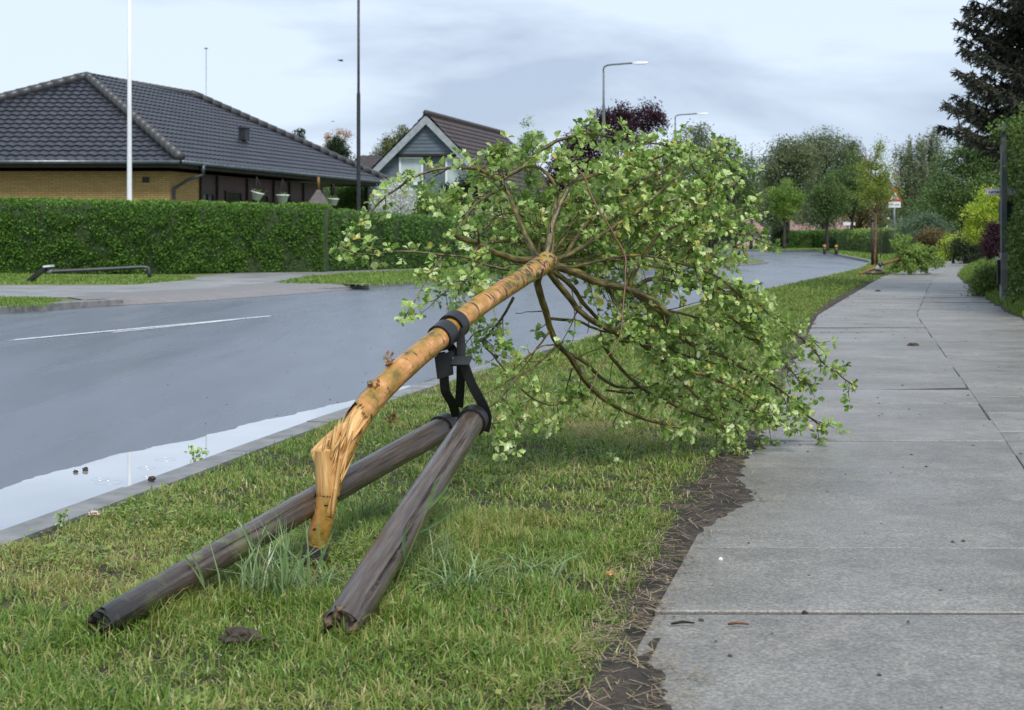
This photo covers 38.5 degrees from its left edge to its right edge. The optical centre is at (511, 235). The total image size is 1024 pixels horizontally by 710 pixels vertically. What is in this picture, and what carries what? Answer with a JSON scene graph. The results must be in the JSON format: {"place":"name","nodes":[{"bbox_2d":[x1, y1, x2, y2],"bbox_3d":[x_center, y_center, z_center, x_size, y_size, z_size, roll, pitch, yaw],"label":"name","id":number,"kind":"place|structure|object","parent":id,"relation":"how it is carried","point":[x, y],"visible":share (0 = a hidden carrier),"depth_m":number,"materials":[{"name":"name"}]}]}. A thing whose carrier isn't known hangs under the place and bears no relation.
{"place":"outdoors","nodes":[
{"label":"outdoors","id":0,"kind":"place"},
{"bbox_2d":[127,0,131,199],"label":"flagpole","id":1,"kind":"object","parent":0,"point":[129,133],"visible":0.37,"depth_m":42.55,"materials":[{"name":"metal"}]},
{"bbox_2d":[70,282,370,300],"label":"driveway","id":2,"kind":"structure","parent":0,"point":[267,285],"depth_m":26.75,"materials":[{"name":"concrete"}]},
{"bbox_2d":[0,266,466,296],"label":"footpath","id":3,"kind":"structure","parent":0,"point":[223,280],"depth_m":29.65,"materials":[{"name":"concrete"}]},
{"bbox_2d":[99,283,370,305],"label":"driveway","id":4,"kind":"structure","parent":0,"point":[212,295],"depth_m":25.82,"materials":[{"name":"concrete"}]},
{"bbox_2d":[292,128,305,138],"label":"tree","id":5,"kind":"object","parent":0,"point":[301,131],"visible":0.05,"depth_m":89.81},
{"bbox_2d":[309,177,328,203],"bbox_3d":[-7.184,-0.596,54.500,0.840,3.191,0.840,0,0,0],"label":"pyramid feeder","id":6,"kind":"object","parent":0,"point":[318,196],"visible":0.52,"depth_m":54.29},
{"bbox_2d":[357,0,360,210],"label":"street lamp","id":7,"kind":"object","parent":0,"point":[358,117],"visible":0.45,"depth_m":45.35,"materials":[{"name":"black metal"}]},
{"bbox_2d":[2,258,764,301],"bbox_3d":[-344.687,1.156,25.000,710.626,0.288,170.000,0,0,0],"label":"ground","id":8,"kind":"structure","parent":0,"point":[195,275],"depth_m":37.41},
{"bbox_2d":[0,295,61,306],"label":"grass","id":9,"kind":"structure","parent":8,"relation":"on","point":[8,301],"depth_m":22.01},
{"bbox_2d":[27,265,150,281],"bbox_3d":[-9.205,0.819,31.972,2.614,0.380,0.350,0,0,-10],"label":"metal barrier","id":10,"kind":"object","parent":8,"relation":"on","point":[40,272],"visible":1,"depth_m":31.94,"materials":[{"name":"grey metal"}]},
{"bbox_2d":[0,272,194,284],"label":"grass","id":11,"kind":"structure","parent":8,"relation":"on","point":[14,278],"depth_m":33.32,"materials":[{"name":"plant"}]},
{"bbox_2d":[0,195,332,273],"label":"hedge","id":12,"kind":"object","parent":8,"relation":"on","point":[163,236],"visible":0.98,"depth_m":39.12,"materials":[{"name":"plant"}]},
{"bbox_2d":[0,72,387,211],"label":"bungalow","id":13,"kind":"object","parent":8,"relation":"on","point":[65,136],"visible":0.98,"depth_m":49.48,"materials":[{"name":"tile"}]},
{"bbox_2d":[203,192,214,200],"bbox_3d":[-10.169,-0.235,48.999,0.261,2.430,0.895,0,0,5],"label":"window","id":14,"kind":"structure","parent":13,"relation":"in","point":[209,196],"depth_m":49.05,"materials":[{"name":"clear glass"}]},
{"bbox_2d":[225,191,242,202],"bbox_3d":[-9.653,-0.525,50.853,0.356,2.050,1.234,0,0,3],"label":"window","id":15,"kind":"structure","parent":13,"relation":"in","point":[230,196],"depth_m":50.86,"materials":[{"name":"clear glass"}]},
{"bbox_2d":[250,177,266,200],"bbox_3d":[-8.816,-1.630,50.999,0.611,0.850,0.476,0,0,0],"label":"hanging pot","id":16,"kind":"object","parent":13,"relation":"hanging from","point":[256,195],"visible":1,"depth_m":50.87,"materials":[{"name":"white plastic"}]},
{"bbox_2d":[276,179,288,202],"bbox_3d":[-8.254,-1.621,53.112,0.587,0.868,0.577,0,0,-39],"label":"hanging pot","id":17,"kind":"object","parent":13,"relation":"hanging from","point":[282,197],"visible":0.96,"depth_m":52.96,"materials":[{"name":"white plastic"}]},
{"bbox_2d":[326,184,338,205],"bbox_3d":[-7.011,-1.619,57.571,0.561,0.869,0.512,0,0,-19],"label":"hanging pot","id":18,"kind":"object","parent":13,"relation":"hanging from","point":[333,201],"visible":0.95,"depth_m":57.48,"materials":[{"name":"white plastic"}]},
{"bbox_2d":[323,186,376,211],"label":"shrub","id":19,"kind":"object","parent":8,"relation":"on","point":[347,195],"visible":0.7,"depth_m":63.93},
{"bbox_2d":[354,155,381,167],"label":"brown house","id":20,"kind":"structure","parent":8,"relation":"on","point":[369,161],"depth_m":95.18,"materials":[{"name":"tile"}]},
{"bbox_2d":[369,124,410,156],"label":"tree","id":21,"kind":"object","parent":8,"relation":"on","point":[388,143],"visible":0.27,"depth_m":104.52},
{"bbox_2d":[368,178,419,214],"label":"shrub","id":22,"kind":"object","parent":8,"relation":"on","point":[400,200],"visible":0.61,"depth_m":47.80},
{"bbox_2d":[402,184,457,216],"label":"shrub","id":23,"kind":"object","parent":8,"relation":"on","point":[420,210],"visible":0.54,"depth_m":49.85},
{"bbox_2d":[326,207,574,270],"bbox_3d":[-1.806,0.077,48.794,1.843,1.941,16.609,0,0,27],"label":"hedge","id":24,"kind":"object","parent":8,"relation":"on","point":[402,231],"visible":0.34,"depth_m":44.41,"materials":[{"name":"plant"}]},
{"bbox_2d":[361,110,546,217],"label":"gabled house","id":25,"kind":"structure","parent":8,"relation":"on","point":[436,137],"depth_m":75.55,"materials":[{"name":"blue"}]},
{"bbox_2d":[399,157,422,184],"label":"window","id":26,"kind":"structure","parent":25,"relation":"in","point":[412,163],"depth_m":75.52,"materials":[{"name":"glass"}]},
{"bbox_2d":[445,157,470,184],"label":"window","id":27,"kind":"structure","parent":25,"relation":"in","point":[450,175],"depth_m":75.52,"materials":[{"name":"glass"}]},
{"bbox_2d":[433,173,499,216],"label":"shrub","id":28,"kind":"object","parent":8,"relation":"on","point":[462,184],"visible":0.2,"depth_m":54.64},
{"bbox_2d":[280,256,689,285],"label":"grass","id":29,"kind":"structure","parent":8,"relation":"on","point":[388,277],"depth_m":34.36,"materials":[{"name":"plant"}]},
{"bbox_2d":[484,180,551,217],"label":"shrub","id":30,"kind":"object","parent":8,"relation":"on","point":[517,194],"visible":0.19,"depth_m":57.75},
{"bbox_2d":[515,115,547,191],"bbox_3d":[0.639,-1.951,59.844,1.553,6.002,1.464,0,0,24],"label":"young tree","id":31,"kind":"object","parent":8,"relation":"on","point":[530,178],"visible":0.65,"depth_m":59.88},
{"bbox_2d":[536,96,675,217],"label":"copper tree","id":32,"kind":"object","parent":8,"relation":"on","point":[652,119],"visible":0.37,"depth_m":75.52,"materials":[{"name":"plant"}]},
{"bbox_2d":[602,61,647,215],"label":"street lamp","id":33,"kind":"object","parent":8,"relation":"on","point":[603,104],"visible":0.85,"depth_m":68.94,"materials":[{"name":"metal"}]},
{"bbox_2d":[574,229,679,259],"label":"hedge","id":34,"kind":"object","parent":8,"relation":"on","point":[650,253],"visible":0.02,"depth_m":66.91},
{"bbox_2d":[591,131,699,230],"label":"tree","id":35,"kind":"object","parent":8,"relation":"on","point":[658,186],"visible":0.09,"depth_m":69.47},
{"bbox_2d":[677,255,748,267],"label":"grass","id":36,"kind":"structure","parent":8,"relation":"on","point":[728,261],"depth_m":54.82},
{"bbox_2d":[0,251,866,488],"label":"road","id":37,"kind":"structure","parent":0,"point":[65,403],"depth_m":13.38,"materials":[{"name":"asphalt"}]},
{"bbox_2d":[0,299,123,312],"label":"kerb","id":38,"kind":"structure","parent":37,"relation":"on","point":[74,304],"depth_m":22.04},
{"bbox_2d":[10,315,271,340],"bbox_3d":[-4.275,1.095,17.751,0.093,0.001,5.244,0,0,23],"label":"road marking","id":39,"kind":"object","parent":37,"relation":"on","point":[135,328],"visible":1,"depth_m":17.34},
{"bbox_2d":[0,377,436,529],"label":"water","id":40,"kind":"structure","parent":37,"relation":"on","point":[29,499],"depth_m":6.81,"materials":[{"name":"liquid"}]},
{"bbox_2d":[184,445,208,462],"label":"leafy sprig","id":41,"kind":"object","parent":40,"relation":"on","point":[192,451],"visible":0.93,"depth_m":6.98,"materials":[{"name":"green plant"}]},
{"bbox_2d":[320,128,354,148],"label":"tree","id":42,"kind":"object","parent":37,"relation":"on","point":[327,136],"visible":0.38,"depth_m":100.04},
{"bbox_2d":[323,135,356,189],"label":"tree","id":43,"kind":"object","parent":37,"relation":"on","point":[335,144],"visible":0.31,"depth_m":91.68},
{"bbox_2d":[0,250,870,547],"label":"kerb","id":44,"kind":"structure","parent":37,"relation":"on","point":[102,502],"depth_m":6.33,"materials":[{"name":"concrete"}]},
{"bbox_2d":[314,260,767,289],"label":"kerb","id":45,"kind":"structure","parent":37,"relation":"on","point":[491,278],"depth_m":32.32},
{"bbox_2d":[682,203,751,253],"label":"shrub","id":46,"kind":"object","parent":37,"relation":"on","point":[714,242],"visible":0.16,"depth_m":81.98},
{"bbox_2d":[778,228,841,247],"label":"hedge","id":47,"kind":"object","parent":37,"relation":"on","point":[809,238],"visible":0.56,"depth_m":122.20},
{"bbox_2d":[944,232,996,263],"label":"shrub","id":48,"kind":"object","parent":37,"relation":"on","point":[966,253],"visible":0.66,"depth_m":51.69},
{"bbox_2d":[0,259,891,709],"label":"lawn","id":49,"kind":"structure","parent":0,"point":[474,495],"depth_m":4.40,"materials":[{"name":"plant"}]},
{"bbox_2d":[53,509,70,528],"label":"weed","id":50,"kind":"object","parent":49,"relation":"on","point":[60,518],"visible":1,"depth_m":5.01,"materials":[{"name":"green plant"}]},
{"bbox_2d":[180,547,208,596],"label":"grass stalk","id":51,"kind":"object","parent":49,"relation":"on","point":[200,578],"depth_m":3.90,"materials":[{"name":"green plant"}]},
{"bbox_2d":[218,626,262,646],"bbox_3d":[-0.664,0.983,3.580,0.094,0.059,0.084,0,0,-29],"label":"soil clod","id":52,"kind":"object","parent":49,"relation":"on","point":[243,632],"visible":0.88,"depth_m":3.56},
{"bbox_2d":[202,525,297,600],"bbox_3d":[-0.741,0.891,4.028,0.358,0.239,0.315,0,0,0],"label":"grass tuft","id":53,"kind":"object","parent":49,"relation":"on","point":[243,577],"visible":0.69,"depth_m":4.03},
{"bbox_2d":[160,503,355,603],"bbox_3d":[-0.659,0.876,3.979,0.374,0.268,0.498,0,0,35],"label":"grass tuft","id":54,"kind":"object","parent":49,"relation":"on","point":[287,578],"visible":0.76,"depth_m":4.05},
{"bbox_2d":[240,515,294,598],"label":"grass stalk","id":55,"kind":"object","parent":49,"relation":"on","point":[259,543],"depth_m":3.95,"materials":[{"name":"green plant"}]},
{"bbox_2d":[83,413,456,640],"bbox_3d":[-0.613,0.817,4.444,0.086,0.369,1.863,0,0,26],"label":"wooden stake","id":56,"kind":"object","parent":49,"relation":"on","point":[387,459],"visible":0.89,"depth_m":4.13,"materials":[{"name":"wood"}]},
{"bbox_2d":[230,557,388,597],"bbox_3d":[-0.559,0.968,4.090,0.508,0.084,0.510,0,0,0],"label":"grass tuft","id":57,"kind":"object","parent":49,"relation":"on","point":[321,578],"visible":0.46,"depth_m":4.12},
{"bbox_2d":[299,531,333,597],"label":"grass stalk","id":58,"kind":"object","parent":49,"relation":"on","point":[317,568],"depth_m":3.97,"materials":[{"name":"green plant"}]},
{"bbox_2d":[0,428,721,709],"bbox_3d":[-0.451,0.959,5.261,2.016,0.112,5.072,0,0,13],"label":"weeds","id":59,"kind":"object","parent":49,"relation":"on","point":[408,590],"visible":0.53,"depth_m":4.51,"materials":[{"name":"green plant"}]},
{"bbox_2d":[334,482,398,523],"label":"grass tuft","id":60,"kind":"object","parent":49,"relation":"on","point":[362,509],"visible":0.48,"depth_m":5.06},
{"bbox_2d":[323,404,483,637],"bbox_3d":[-0.268,0.791,4.300,0.100,0.434,1.495,0,0,12],"label":"wooden stake","id":61,"kind":"object","parent":49,"relation":"on","point":[367,584],"visible":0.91,"depth_m":4.01,"materials":[{"name":"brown wood"}]},
{"bbox_2d":[343,511,479,580],"bbox_3d":[-0.346,0.920,4.414,0.429,0.180,0.720,0,0,-30],"label":"grass tuft","id":62,"kind":"object","parent":49,"relation":"on","point":[435,553],"visible":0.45,"depth_m":4.33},
{"bbox_2d":[393,471,462,591],"bbox_3d":[-0.232,0.823,3.952,0.213,0.380,0.039,0,0,8],"label":"grass stalk","id":63,"kind":"object","parent":49,"relation":"on","point":[429,505],"depth_m":3.96,"materials":[{"name":"green plant"}]},
{"bbox_2d":[89,362,787,516],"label":"grass","id":64,"kind":"structure","parent":49,"relation":"on","point":[485,468],"depth_m":6.45,"materials":[{"name":"plant"}]},
{"bbox_2d":[415,524,484,556],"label":"grass tuft","id":65,"kind":"object","parent":49,"relation":"on","point":[443,539],"visible":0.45,"depth_m":4.60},
{"bbox_2d":[406,546,546,600],"bbox_3d":[-0.108,0.938,4.134,0.493,0.144,0.570,0,0,0],"label":"grass tuft","id":66,"kind":"object","parent":49,"relation":"on","point":[475,578],"visible":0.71,"depth_m":4.12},
{"bbox_2d":[477,605,520,619],"bbox_3d":[-0.035,0.994,3.858,0.117,0.041,0.061,0,0,11],"label":"soil clod","id":67,"kind":"object","parent":49,"relation":"on","point":[494,606],"visible":0.29,"depth_m":3.85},
{"bbox_2d":[478,541,602,586],"bbox_3d":[0.080,0.965,4.338,0.415,0.091,0.568,0,0,0],"label":"grass tuft","id":68,"kind":"object","parent":49,"relation":"on","point":[555,567],"visible":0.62,"depth_m":4.29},
{"bbox_2d":[301,110,858,569],"bbox_3d":[-0.058,0.246,6.151,1.662,1.575,3.451,0,0,40],"label":"fallen tree","id":69,"kind":"object","parent":49,"relation":"on","point":[537,226],"visible":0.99,"depth_m":6.15,"materials":[{"name":"green plant"}]},
{"bbox_2d":[428,310,491,435],"bbox_3d":[-0.183,0.497,5.082,0.229,0.479,0.323,0,0,0],"label":"rubber tie","id":70,"kind":"object","parent":69,"relation":"attached to","point":[457,357],"visible":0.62,"depth_m":5.02,"materials":[{"name":"rubber"}]},
{"bbox_2d":[595,452,622,464],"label":"leafy sprig","id":71,"kind":"object","parent":49,"relation":"on","point":[615,459],"visible":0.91,"depth_m":6.41,"materials":[{"name":"green plant"}]},
{"bbox_2d":[498,289,848,368],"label":"grass","id":72,"kind":"structure","parent":49,"relation":"on","point":[787,300],"depth_m":13.98,"materials":[{"name":"plant"}]},
{"bbox_2d":[763,260,934,291],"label":"grass","id":73,"kind":"structure","parent":49,"relation":"on","point":[848,280],"depth_m":30.88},
{"bbox_2d":[871,217,873,265],"bbox_3d":[11.855,0.210,48.300,0.110,1.679,0.107,0,0,0],"label":"wooden stake","id":74,"kind":"object","parent":49,"relation":"on","point":[872,240],"visible":0.87,"depth_m":48.27,"materials":[{"name":"wood"}]},
{"bbox_2d":[859,232,947,274],"bbox_3d":[10.000,0.449,37.689,2.567,1.122,1.702,0,0,0],"label":"fallen tree","id":75,"kind":"object","parent":49,"relation":"on","point":[914,258],"visible":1,"depth_m":37.30,"materials":[{"name":"green plant"}]},
{"bbox_2d":[911,224,958,256],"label":"shrub","id":76,"kind":"object","parent":49,"relation":"on","point":[927,237],"visible":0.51,"depth_m":61.91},
{"bbox_2d":[932,229,961,260],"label":"shrub","id":77,"kind":"object","parent":49,"relation":"on","point":[945,253],"visible":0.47,"depth_m":57.88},
{"bbox_2d":[0,0,1010,235],"label":"sky","id":78,"kind":"structure","parent":0,"point":[759,70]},
{"bbox_2d":[313,239,914,501],"bbox_3d":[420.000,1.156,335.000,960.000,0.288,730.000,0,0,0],"label":"ground","id":79,"kind":"structure","parent":0,"point":[747,248],"depth_m":116.84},
{"bbox_2d":[323,167,972,244],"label":"woods","id":80,"kind":"object","parent":79,"relation":"on","point":[325,194],"depth_m":169.50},
{"bbox_2d":[662,119,741,208],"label":"tree","id":81,"kind":"object","parent":79,"relation":"on","point":[699,139],"visible":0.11,"depth_m":100.12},
{"bbox_2d":[554,278,877,709],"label":"soil","id":82,"kind":"structure","parent":79,"relation":"on","point":[633,671],"depth_m":4.43,"materials":[{"name":"soil"}]},
{"bbox_2d":[510,356,805,709],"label":"straw","id":83,"kind":"object","parent":82,"relation":"on","point":[640,637],"visible":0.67,"depth_m":3.62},
{"bbox_2d":[703,134,764,248],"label":"tree","id":84,"kind":"object","parent":79,"relation":"on","point":[746,192],"visible":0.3,"depth_m":91.81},
{"bbox_2d":[741,143,768,248],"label":"tree","id":85,"kind":"object","parent":79,"relation":"on","point":[751,243],"visible":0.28,"depth_m":109.96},
{"bbox_2d":[760,177,806,248],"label":"street tree","id":86,"kind":"object","parent":79,"relation":"on","point":[784,208],"visible":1,"depth_m":111.89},
{"bbox_2d":[745,132,832,230],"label":"tree","id":87,"kind":"object","parent":79,"relation":"on","point":[784,159],"visible":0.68,"depth_m":127.24,"materials":[{"name":"plant"}]},
{"bbox_2d":[775,221,817,230],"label":"house","id":88,"kind":"structure","parent":79,"relation":"on","point":[796,227],"depth_m":161.19,"materials":[{"name":"pink brick"}]},
{"bbox_2d":[787,124,866,230],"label":"tree","id":89,"kind":"object","parent":79,"relation":"on","point":[830,148],"visible":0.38,"depth_m":135.66,"materials":[{"name":"plant"}]},
{"bbox_2d":[803,169,853,250],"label":"street tree","id":90,"kind":"object","parent":79,"relation":"on","point":[829,198],"visible":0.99,"depth_m":95.62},
{"bbox_2d":[820,233,837,248],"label":"hedge","id":91,"kind":"object","parent":79,"relation":"on","point":[832,240],"visible":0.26,"depth_m":109.26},
{"bbox_2d":[758,248,902,260],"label":"grass","id":92,"kind":"structure","parent":79,"relation":"on","point":[885,256],"depth_m":81.10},
{"bbox_2d":[824,150,877,229],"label":"street tree","id":93,"kind":"object","parent":79,"relation":"on","point":[849,181],"visible":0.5,"depth_m":97.69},
{"bbox_2d":[840,143,890,228],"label":"tree","id":94,"kind":"object","parent":79,"relation":"on","point":[861,216],"visible":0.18,"depth_m":141.32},
{"bbox_2d":[836,227,903,253],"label":"hedge","id":95,"kind":"object","parent":79,"relation":"on","point":[855,239],"visible":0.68,"depth_m":90.09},
{"bbox_2d":[848,134,906,264],"bbox_3d":[12.044,-1.165,48.371,1.936,4.432,1.379,0,0,-20],"label":"street tree","id":96,"kind":"object","parent":79,"relation":"on","point":[876,193],"visible":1,"depth_m":48.36,"materials":[{"name":"green plant"}]},
{"bbox_2d":[869,197,890,257],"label":"street tree","id":97,"kind":"object","parent":79,"relation":"on","point":[881,222],"visible":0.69,"depth_m":66.05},
{"bbox_2d":[888,189,901,252],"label":"traffic sign","id":98,"kind":"object","parent":79,"relation":"on","point":[896,203],"visible":0.71,"depth_m":79.92,"materials":[{"name":"grey metal"}]},
{"bbox_2d":[888,125,949,226],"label":"birch tree","id":99,"kind":"object","parent":79,"relation":"on","point":[912,181],"visible":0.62,"depth_m":111.79,"materials":[{"name":"green plant"}]},
{"bbox_2d":[889,206,960,244],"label":"shrub","id":100,"kind":"object","parent":79,"relation":"on","point":[914,226],"visible":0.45,"depth_m":75.88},
{"bbox_2d":[897,180,965,236],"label":"tree","id":101,"kind":"object","parent":79,"relation":"on","point":[923,204],"visible":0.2,"depth_m":83.58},
{"bbox_2d":[915,133,999,226],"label":"tree","id":102,"kind":"object","parent":79,"relation":"on","point":[953,196],"visible":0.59,"depth_m":71.54,"materials":[{"name":"plant"}]},
{"bbox_2d":[932,0,1023,165],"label":"spruce tree","id":103,"kind":"object","parent":79,"relation":"on","point":[1008,64],"visible":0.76,"depth_m":25.02,"materials":[{"name":"plant"}]},
{"bbox_2d":[979,101,1023,302],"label":"tall hedge","id":104,"kind":"object","parent":79,"relation":"on","point":[1014,140],"visible":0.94,"depth_m":20.89,"materials":[{"name":"plant"}]},
{"bbox_2d":[730,219,763,245],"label":"house","id":105,"kind":"structure","parent":0,"point":[758,226],"depth_m":150.40,"materials":[{"name":"brick"}]},
{"bbox_2d":[770,223,790,247],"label":"shrub","id":106,"kind":"object","parent":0,"point":[777,232],"visible":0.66,"depth_m":117.85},
{"bbox_2d":[635,257,1023,709],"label":"path","id":107,"kind":"structure","parent":0,"point":[906,556],"depth_m":4.75,"materials":[{"name":"concrete"}]},
{"bbox_2d":[658,255,1023,614],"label":"path joints","id":108,"kind":"object","parent":107,"relation":"on","point":[966,388],"visible":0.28,"depth_m":3.84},
{"bbox_2d":[673,284,1021,707],"bbox_3d":[4.705,0.983,16.382,2.590,0.010,27.903,0,0,15],"label":"debris","id":109,"kind":"object","parent":107,"relation":"on","point":[804,611],"visible":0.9,"depth_m":6.60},
{"bbox_2d":[819,216,869,228],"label":"house","id":110,"kind":"structure","parent":0,"point":[842,227],"depth_m":151.27,"materials":[{"name":"pink brick"}]},
{"bbox_2d":[957,275,1023,319],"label":"bank","id":111,"kind":"structure","parent":0,"point":[1003,308],"depth_m":20.43,"materials":[{"name":"plant"}]},
{"bbox_2d":[957,184,999,262],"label":"shrub","id":112,"kind":"object","parent":111,"relation":"on","point":[988,208],"visible":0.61,"depth_m":46.69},
{"bbox_2d":[961,260,999,296],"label":"shrub","id":113,"kind":"object","parent":111,"relation":"on","point":[983,285],"visible":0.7,"depth_m":23.93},
{"bbox_2d":[957,257,1023,316],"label":"grass","id":114,"kind":"structure","parent":111,"relation":"on","point":[995,297],"depth_m":22.92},
{"bbox_2d":[974,217,1007,260],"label":"shrub","id":115,"kind":"object","parent":111,"relation":"on","point":[990,245],"visible":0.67,"depth_m":41.86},
{"bbox_2d":[997,124,1017,300],"bbox_3d":[7.234,-0.310,21.472,0.302,2.640,0.174,0,0,0],"label":"street pole","id":116,"kind":"object","parent":111,"relation":"on","point":[1005,208],"visible":0.8,"depth_m":21.39,"materials":[{"name":"black metal"}]},
{"bbox_2d":[986,188,1015,194],"bbox_3d":[7.210,-0.645,21.504,0.540,0.104,0.011,0,0,0],"label":"street name sign","id":117,"kind":"object","parent":116,"relation":"attached to","point":[992,191],"visible":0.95,"depth_m":21.50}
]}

